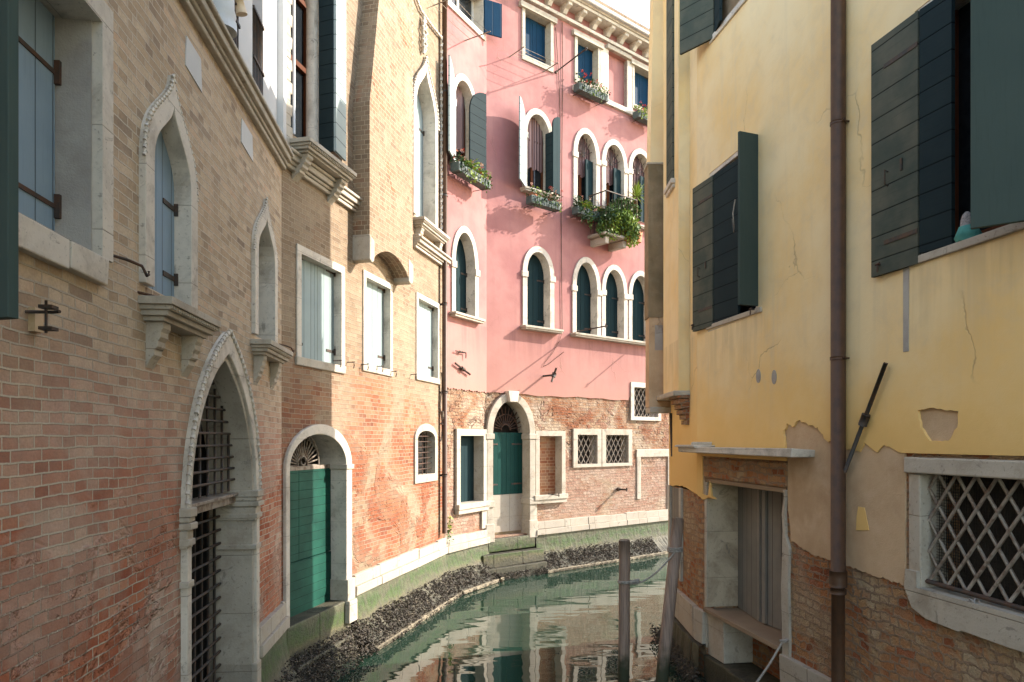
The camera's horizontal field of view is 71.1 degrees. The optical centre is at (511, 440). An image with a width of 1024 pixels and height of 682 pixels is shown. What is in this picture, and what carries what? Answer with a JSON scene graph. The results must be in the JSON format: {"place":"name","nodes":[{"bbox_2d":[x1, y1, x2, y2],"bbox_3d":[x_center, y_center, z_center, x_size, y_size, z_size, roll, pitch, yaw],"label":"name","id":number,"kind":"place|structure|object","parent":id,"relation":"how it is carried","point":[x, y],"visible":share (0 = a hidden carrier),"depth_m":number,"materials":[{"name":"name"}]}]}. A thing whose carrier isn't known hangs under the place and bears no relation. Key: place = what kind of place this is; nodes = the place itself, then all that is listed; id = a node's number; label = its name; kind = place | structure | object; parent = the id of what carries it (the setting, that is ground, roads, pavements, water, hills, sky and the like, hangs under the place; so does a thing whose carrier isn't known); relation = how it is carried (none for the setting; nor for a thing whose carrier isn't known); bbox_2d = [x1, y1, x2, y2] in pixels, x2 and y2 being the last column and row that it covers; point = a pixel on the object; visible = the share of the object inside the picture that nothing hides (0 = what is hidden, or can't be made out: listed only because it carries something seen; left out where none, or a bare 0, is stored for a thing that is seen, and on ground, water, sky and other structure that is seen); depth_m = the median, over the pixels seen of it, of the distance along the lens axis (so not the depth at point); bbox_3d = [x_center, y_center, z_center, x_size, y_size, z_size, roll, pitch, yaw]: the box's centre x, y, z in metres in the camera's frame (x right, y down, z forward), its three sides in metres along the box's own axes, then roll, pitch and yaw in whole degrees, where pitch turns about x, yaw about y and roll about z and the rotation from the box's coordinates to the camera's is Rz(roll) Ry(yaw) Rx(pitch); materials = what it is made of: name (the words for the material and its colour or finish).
{"place":"outdoors","nodes":[
{"label":"outdoors","id":0,"kind":"place"},
{"bbox_2d":[328,544,705,681],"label":"water","id":1,"kind":"structure","parent":0,"point":[561,626],"depth_m":10.95,"materials":[{"name":"green liquid"}]},
{"bbox_2d":[0,0,461,681],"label":"brick palace","id":2,"kind":"structure","parent":1,"relation":"on","point":[224,256],"depth_m":6.41,"materials":[{"name":"brown brick"}]},
{"bbox_2d":[19,0,112,285],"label":"window","id":3,"kind":"structure","parent":2,"relation":"in","point":[66,46],"depth_m":3.95,"materials":[{"name":"white stone"}]},
{"bbox_2d":[139,75,197,308],"bbox_3d":[-2.449,-1.776,5.009,0.175,1.555,0.958,0,0,-5],"label":"ogee window","id":4,"kind":"structure","parent":2,"relation":"in","point":[168,197],"depth_m":5.16,"materials":[{"name":"white stone"}]},
{"bbox_2d":[233,10,240,49],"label":"loggia window","id":5,"kind":"structure","parent":2,"relation":"in","point":[236,39],"depth_m":6.75,"materials":[{"name":"grey glass"}]},
{"bbox_2d":[252,5,264,94],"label":"loggia window","id":6,"kind":"structure","parent":2,"relation":"in","point":[258,28],"depth_m":7.48,"materials":[{"name":"brown wood"}]},
{"bbox_2d":[251,199,277,342],"bbox_3d":[-2.807,-1.823,7.641,0.390,1.509,0.971,0,0,-5],"label":"ogee window","id":7,"kind":"structure","parent":2,"relation":"in","point":[264,261],"depth_m":7.99,"materials":[{"name":"white stone"}]},
{"bbox_2d":[290,0,345,160],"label":"tall window","id":8,"kind":"structure","parent":2,"relation":"in","point":[318,30],"depth_m":9.34,"materials":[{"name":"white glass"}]},
{"bbox_2d":[296,243,344,365],"bbox_3d":[-2.564,-1.718,9.421,0.170,1.391,1.248,0,0,14],"label":"window","id":9,"kind":"structure","parent":2,"relation":"in","point":[320,281],"depth_m":9.53,"materials":[{"name":"white stone"}]},
{"bbox_2d":[362,269,392,369],"bbox_3d":[-2.140,-1.821,11.108,0.170,1.391,1.061,0,0,14],"label":"window","id":10,"kind":"structure","parent":2,"relation":"in","point":[377,293],"depth_m":11.28,"materials":[{"name":"white stone"}]},
{"bbox_2d":[413,57,437,226],"bbox_3d":[-1.694,-5.444,13.031,0.300,3.009,1.228,0,0,14],"label":"ogee window","id":11,"kind":"structure","parent":2,"relation":"in","point":[425,119],"depth_m":13.45,"materials":[{"name":"white stone"}]},
{"bbox_2d":[414,424,437,483],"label":"window","id":12,"kind":"structure","parent":2,"relation":"in","point":[425,436],"depth_m":13.30,"materials":[{"name":"stone"}]},
{"bbox_2d":[416,292,439,378],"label":"window","id":13,"kind":"structure","parent":2,"relation":"in","point":[427,310],"depth_m":13.46,"materials":[{"name":"white wood"}]},
{"bbox_2d":[273,536,704,681],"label":"mussel crust","id":14,"kind":"object","parent":1,"relation":"on","point":[310,674],"visible":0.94,"depth_m":11.02},
{"bbox_2d":[434,0,668,594],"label":"pink house","id":15,"kind":"structure","parent":1,"relation":"on","point":[557,437],"depth_m":16.67,"materials":[{"name":"paint"}]},
{"bbox_2d":[447,516,453,541],"bbox_3d":[-1.224,1.770,14.139,0.157,0.587,0.191,0,0,-25],"label":"wall weed","id":16,"kind":"object","parent":15,"relation":"attached to","point":[448,531],"depth_m":14.13,"materials":[{"name":"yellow plant"}]},
{"bbox_2d":[450,226,479,317],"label":"arched window","id":17,"kind":"structure","parent":15,"relation":"in","point":[465,272],"depth_m":15.04,"materials":[{"name":"white stone"}]},
{"bbox_2d":[448,55,485,175],"bbox_3d":[-1.096,-6.489,14.561,0.501,2.032,1.718,0,0,22],"label":"arched window","id":18,"kind":"structure","parent":15,"relation":"in","point":[466,109],"depth_m":14.92,"materials":[{"name":"white stone"}]},
{"bbox_2d":[447,148,492,192],"bbox_3d":[-0.854,-5.396,14.474,0.477,0.627,1.392,0,0,27],"label":"flower box","id":19,"kind":"object","parent":15,"relation":"attached to","point":[465,171],"visible":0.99,"depth_m":14.29,"materials":[{"name":"green plant"}]},
{"bbox_2d":[447,0,501,40],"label":"top window","id":20,"kind":"structure","parent":15,"relation":"in","point":[488,14],"depth_m":15.36,"materials":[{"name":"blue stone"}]},
{"bbox_2d":[521,246,555,327],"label":"arched window","id":21,"kind":"structure","parent":15,"relation":"in","point":[537,272],"depth_m":16.71,"materials":[{"name":"white stone"}]},
{"bbox_2d":[519,0,557,72],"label":"top window","id":22,"kind":"structure","parent":15,"relation":"in","point":[537,26],"depth_m":16.62,"materials":[{"name":"stone"}]},
{"bbox_2d":[519,96,559,193],"bbox_3d":[0.451,-6.635,16.331,0.603,1.989,1.451,0,0,43],"label":"arched window","id":23,"kind":"structure","parent":15,"relation":"in","point":[539,142],"depth_m":16.55,"materials":[{"name":"white stone"}]},
{"bbox_2d":[524,182,562,214],"bbox_3d":[0.698,-5.451,16.268,1.009,0.556,0.532,0,0,-36],"label":"flower box","id":24,"kind":"object","parent":15,"relation":"attached to","point":[544,203],"visible":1,"depth_m":16.14,"materials":[{"name":"green plant"}]},
{"bbox_2d":[572,128,600,206],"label":"arched window","id":25,"kind":"structure","parent":15,"relation":"in","point":[585,153],"depth_m":17.68,"materials":[{"name":"white stone"}]},
{"bbox_2d":[572,429,601,467],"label":"barred window","id":26,"kind":"structure","parent":15,"relation":"in","point":[586,443],"depth_m":17.73,"materials":[{"name":"stone"}]},
{"bbox_2d":[571,257,602,334],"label":"arched window","id":27,"kind":"structure","parent":15,"relation":"in","point":[586,290],"depth_m":17.75,"materials":[{"name":"white stone"}]},
{"bbox_2d":[572,29,603,89],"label":"top window","id":28,"kind":"structure","parent":15,"relation":"in","point":[589,60],"depth_m":17.69,"materials":[{"name":"stone"}]},
{"bbox_2d":[570,195,606,228],"bbox_3d":[1.828,-5.405,17.216,1.104,0.808,0.489,0,0,-40],"label":"flower box","id":29,"kind":"object","parent":15,"relation":"attached to","point":[587,211],"visible":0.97,"depth_m":17.03,"materials":[{"name":"green plant"}]},
{"bbox_2d":[573,69,609,105],"bbox_3d":[1.925,-8.477,17.324,1.183,0.572,0.449,0,0,-40],"label":"flower box","id":30,"kind":"object","parent":15,"relation":"attached to","point":[584,89],"visible":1,"depth_m":17.23,"materials":[{"name":"green plant"}]},
{"bbox_2d":[595,201,630,240],"bbox_3d":[2.461,-5.318,17.402,0.719,0.984,1.020,0,0,26],"label":"potted bush","id":31,"kind":"object","parent":15,"relation":"on","point":[611,219],"visible":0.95,"depth_m":17.27,"materials":[{"name":"green plant"}]},
{"bbox_2d":[601,265,628,338],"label":"arched window","id":32,"kind":"structure","parent":15,"relation":"in","point":[614,300],"depth_m":18.40,"materials":[{"name":"white stone"}]},
{"bbox_2d":[601,139,628,208],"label":"arched window","id":33,"kind":"structure","parent":15,"relation":"in","point":[615,171],"depth_m":18.34,"materials":[{"name":"white stone"}]},
{"bbox_2d":[602,429,631,466],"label":"barred window","id":34,"kind":"structure","parent":15,"relation":"in","point":[616,443],"depth_m":18.44,"materials":[{"name":"stone"}]},
{"bbox_2d":[610,197,642,223],"bbox_3d":[2.799,-5.724,18.001,1.163,0.811,0.541,0,0,-40],"label":"potted bush","id":35,"kind":"object","parent":15,"relation":"on","point":[638,209],"visible":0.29,"depth_m":17.96,"materials":[{"name":"green plant"}]},
{"bbox_2d":[619,208,641,248],"bbox_3d":[2.888,-5.218,17.751,0.643,0.972,0.694,0,0,0],"label":"trailing plant","id":36,"kind":"object","parent":15,"relation":"on","point":[632,228],"visible":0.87,"depth_m":17.59,"materials":[{"name":"green plant"}]},
{"bbox_2d":[628,181,643,243],"bbox_3d":[3.172,-5.825,18.222,0.834,1.632,0.756,0,0,0],"label":"spiky palm","id":37,"kind":"object","parent":15,"relation":"on","point":[637,191],"visible":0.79,"depth_m":18.14,"materials":[{"name":"green plant"}]},
{"bbox_2d":[628,271,644,340],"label":"arched window","id":38,"kind":"structure","parent":15,"relation":"in","point":[636,323],"depth_m":19.02,"materials":[{"name":"white stone"}]},
{"bbox_2d":[628,149,646,222],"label":"arched window","id":39,"kind":"structure","parent":15,"relation":"in","point":[637,163],"depth_m":18.95,"materials":[{"name":"white stone"}]},
{"bbox_2d":[630,58,648,112],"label":"top window","id":40,"kind":"structure","parent":15,"relation":"in","point":[639,70],"depth_m":18.98,"materials":[{"name":"stone"}]},
{"bbox_2d":[633,102,647,124],"bbox_3d":[3.514,-8.455,18.665,1.037,0.538,0.445,0,0,-40],"label":"flower box","id":41,"kind":"object","parent":15,"relation":"attached to","point":[640,115],"visible":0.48,"depth_m":18.43,"materials":[{"name":"green plant"}]},
{"bbox_2d":[630,382,660,420],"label":"barred window","id":42,"kind":"structure","parent":15,"relation":"in","point":[637,408],"depth_m":18.96,"materials":[{"name":"white stone"}]},
{"bbox_2d":[618,539,629,681],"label":"mooring pole","id":43,"kind":"object","parent":1,"relation":"in","point":[624,622],"visible":1,"depth_m":8.54,"materials":[{"name":"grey wood"}]},
{"bbox_2d":[655,517,683,681],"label":"mooring pole","id":44,"kind":"object","parent":1,"relation":"in","point":[666,631],"visible":0.99,"depth_m":8.74,"materials":[{"name":"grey wood"}]},
{"bbox_2d":[617,547,682,584],"bbox_3d":[1.707,1.530,8.726,0.945,0.413,0.262,0,0,-26],"label":"mooring rope","id":45,"kind":"object","parent":44,"relation":"attached to","point":[669,549],"visible":0.92,"depth_m":8.72,"materials":[{"name":"fabric"}]},
{"bbox_2d":[643,0,1023,681],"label":"yellow house","id":46,"kind":"structure","parent":1,"relation":"on","point":[833,350],"depth_m":6.21,"materials":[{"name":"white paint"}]},
{"bbox_2d":[672,487,678,577],"bbox_3d":[2.423,1.350,10.515,0.026,1.300,0.630,0,0,0],"label":"old door","id":47,"kind":"structure","parent":46,"relation":"in","point":[675,491],"depth_m":10.57,"materials":[{"name":"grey wood"}]},
{"bbox_2d":[680,0,721,54],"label":"window","id":48,"kind":"structure","parent":46,"relation":"in","point":[699,19],"depth_m":8.89,"materials":[{"name":"green wood"}]},
{"bbox_2d":[693,131,757,331],"bbox_3d":[2.626,-2.370,8.421,0.580,1.955,1.599,0,0,-1],"label":"window","id":49,"kind":"structure","parent":46,"relation":"in","point":[725,205],"depth_m":8.42,"materials":[{"name":"green wood"}]},
{"bbox_2d":[674,442,814,681],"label":"door frame","id":50,"kind":"structure","parent":46,"relation":"in","point":[748,550],"depth_m":8.47,"materials":[{"name":"stone"}]},
{"bbox_2d":[756,637,788,681],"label":"tied rope","id":51,"kind":"object","parent":46,"relation":"attached to","point":[784,640],"visible":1,"depth_m":6.96,"materials":[{"name":"grey fabric"}]},
{"bbox_2d":[871,0,1023,277],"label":"window","id":52,"kind":"structure","parent":46,"relation":"in","point":[947,82],"depth_m":5.24,"materials":[{"name":"green wood"}]},
{"bbox_2d":[904,457,1023,651],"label":"barred window","id":53,"kind":"structure","parent":46,"relation":"in","point":[988,604],"depth_m":5.09,"materials":[{"name":"stone"}]},
{"bbox_2d":[954,211,981,241],"bbox_3d":[3.179,-1.487,4.998,0.177,0.218,0.173,0,0,0],"label":"cloth bundle","id":54,"kind":"object","parent":46,"relation":"on","point":[964,231],"visible":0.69,"depth_m":4.97,"materials":[{"name":"teal fabric"}]},
{"bbox_2d":[600,0,649,27],"label":"sky","id":55,"kind":"structure","parent":0,"point":[637,10],"materials":[{"name":"white"}]}
]}

